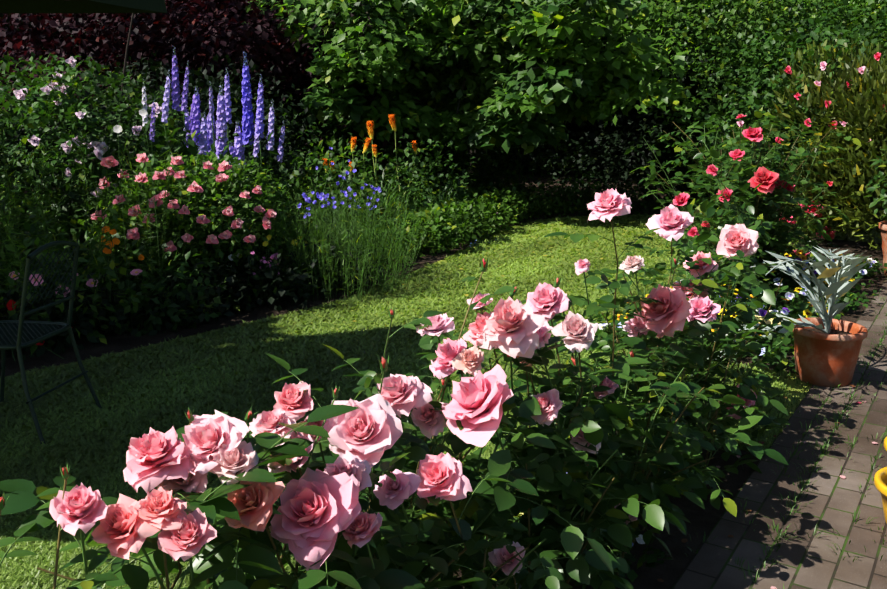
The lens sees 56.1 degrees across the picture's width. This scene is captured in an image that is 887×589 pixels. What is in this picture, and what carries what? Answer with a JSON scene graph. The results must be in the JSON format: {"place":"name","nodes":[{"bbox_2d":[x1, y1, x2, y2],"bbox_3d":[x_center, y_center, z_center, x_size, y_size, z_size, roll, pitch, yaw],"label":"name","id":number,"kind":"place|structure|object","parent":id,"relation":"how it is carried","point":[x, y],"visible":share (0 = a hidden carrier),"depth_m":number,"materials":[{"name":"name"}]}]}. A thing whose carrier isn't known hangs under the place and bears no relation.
{"place":"outdoors","nodes":[
{"label":"outdoors","id":0,"kind":"place"},
{"bbox_2d":[13,56,276,287],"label":"pink flowers","id":1,"kind":"object","parent":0,"point":[109,162],"visible":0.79,"depth_m":6.18,"materials":[{"name":"pink plant"}]},
{"bbox_2d":[118,0,645,254],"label":"tree limbs","id":2,"kind":"object","parent":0,"point":[355,51],"visible":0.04,"depth_m":10.44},
{"bbox_2d":[241,0,886,199],"bbox_3d":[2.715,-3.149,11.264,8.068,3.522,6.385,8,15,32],"label":"tree leaves","id":3,"kind":"object","parent":2,"relation":"attached to","point":[536,131],"visible":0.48,"depth_m":10.35,"materials":[{"name":"green plant"}]},
{"bbox_2d":[0,162,883,376],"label":"border soil","id":4,"kind":"structure","parent":0,"point":[117,343],"depth_m":6.18,"materials":[{"name":"brown soil"}]},
{"bbox_2d":[0,128,434,320],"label":"ornamental grass","id":5,"kind":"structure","parent":4,"relation":"on","point":[9,229],"depth_m":6.12,"materials":[{"name":"green plant"}]},
{"bbox_2d":[0,47,538,360],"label":"border","id":6,"kind":"object","parent":4,"relation":"on","point":[80,317],"depth_m":6.97,"materials":[{"name":"green plant"}]},
{"bbox_2d":[0,130,638,354],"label":"ground cover plants","id":7,"kind":"object","parent":4,"relation":"on","point":[437,233],"visible":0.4,"depth_m":6.84,"materials":[{"name":"green plant"}]},
{"bbox_2d":[0,51,660,351],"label":"border foliage","id":8,"kind":"object","parent":4,"relation":"on","point":[32,122],"visible":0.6,"depth_m":7.08,"materials":[{"name":"green plant"}]},
{"bbox_2d":[0,0,772,161],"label":"hedge","id":9,"kind":"object","parent":4,"relation":"on","point":[470,60],"depth_m":22.98,"materials":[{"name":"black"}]},
{"bbox_2d":[340,165,471,222],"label":"border strap leaves","id":10,"kind":"object","parent":4,"relation":"on","point":[457,190],"visible":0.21,"depth_m":9.61,"materials":[{"name":"plant"}]},
{"bbox_2d":[0,0,886,207],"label":"evergreen hedge leaves","id":11,"kind":"object","parent":4,"relation":"on","point":[607,152],"visible":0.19,"depth_m":16.86,"materials":[{"name":"green plant"}]},
{"bbox_2d":[624,52,886,291],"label":"red rose","id":12,"kind":"object","parent":4,"relation":"on","point":[705,208],"depth_m":6.56,"materials":[{"name":"plant"}]},
{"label":"trees","id":13,"kind":"object","parent":4,"relation":"on","visible":0},
{"bbox_2d":[0,0,430,192],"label":"copper tree leaves","id":14,"kind":"object","parent":13,"relation":"attached to","point":[186,39],"visible":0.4,"depth_m":11.19,"materials":[{"name":"purple plant"}]},
{"bbox_2d":[0,213,885,588],"bbox_3d":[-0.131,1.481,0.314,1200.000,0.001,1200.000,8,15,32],"label":"lawn","id":15,"kind":"structure","parent":0,"point":[796,391],"depth_m":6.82,"materials":[{"name":"green plant"}]},
{"bbox_2d":[0,241,101,443],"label":"garden chair","id":16,"kind":"object","parent":15,"relation":"on","point":[19,334],"visible":0.96,"depth_m":3.94,"materials":[{"name":"black metal"}]},
{"bbox_2d":[0,0,166,12],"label":"parasol","id":17,"kind":"object","parent":15,"relation":"on","point":[82,6],"visible":1,"depth_m":4.62,"materials":[{"name":"fabric"}]},
{"bbox_2d":[0,188,797,588],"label":"rose row","id":18,"kind":"object","parent":15,"relation":"on","point":[346,568],"depth_m":1.95,"materials":[{"name":"green plant"}]},
{"bbox_2d":[453,421,763,588],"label":"rose bed soil","id":19,"kind":"structure","parent":15,"relation":"on","point":[669,572],"depth_m":3.01,"materials":[{"name":"brown soil"}]},
{"bbox_2d":[354,230,876,588],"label":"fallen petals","id":20,"kind":"object","parent":19,"relation":"on","point":[686,540],"visible":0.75,"depth_m":3.54,"materials":[{"name":"pink plant"}]},
{"bbox_2d":[515,275,886,588],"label":"grass tufts","id":21,"kind":"object","parent":15,"relation":"on","point":[824,442],"visible":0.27,"depth_m":3.76,"materials":[{"name":"green plant"}]},
{"bbox_2d":[601,237,886,372],"bbox_3d":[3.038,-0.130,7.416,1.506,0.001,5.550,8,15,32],"label":"pansies","id":22,"kind":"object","parent":15,"relation":"on","point":[857,248],"depth_m":7.39,"materials":[{"name":"green plant"}]},
{"bbox_2d":[458,247,886,588],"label":"plants","id":23,"kind":"object","parent":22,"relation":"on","point":[795,308],"depth_m":5.78,"materials":[{"name":"green plant"}]},
{"bbox_2d":[764,34,886,249],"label":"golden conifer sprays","id":24,"kind":"object","parent":15,"relation":"on","point":[853,176],"visible":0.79,"depth_m":8.60,"materials":[{"name":"green plant"}]},
{"bbox_2d":[672,278,886,588],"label":"path pavers","id":25,"kind":"object","parent":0,"point":[833,500],"depth_m":3.21,"materials":[{"name":"brick"}]},
{"bbox_2d":[792,317,867,386],"bbox_3d":[2.150,0.327,4.676,0.394,0.310,0.394,8,15,32],"label":"plant pot","id":26,"kind":"object","parent":25,"relation":"on","point":[823,359],"visible":0.79,"depth_m":4.56,"materials":[{"name":"ceramic"}]},
{"bbox_2d":[707,245,871,362],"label":"cardoon leaves","id":27,"kind":"object","parent":26,"relation":"in","point":[838,287],"visible":0.83,"depth_m":4.49,"materials":[{"name":"silver plant"}]},
{"bbox_2d":[874,467,886,522],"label":"yellow pot","id":28,"kind":"object","parent":25,"relation":"on","point":[880,479],"visible":1,"depth_m":3.05,"materials":[{"name":"ceramic"}]},
{"bbox_2d":[878,221,886,276],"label":"flower pot","id":29,"kind":"object","parent":25,"relation":"on","point":[882,226],"visible":0.98,"depth_m":7.47,"materials":[{"name":"ceramic"}]},
{"bbox_2d":[884,437,886,450],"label":"yellow pot","id":30,"kind":"object","parent":25,"relation":"on","point":[885,443],"visible":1,"depth_m":3.40,"materials":[{"name":"ceramic"}]}
]}

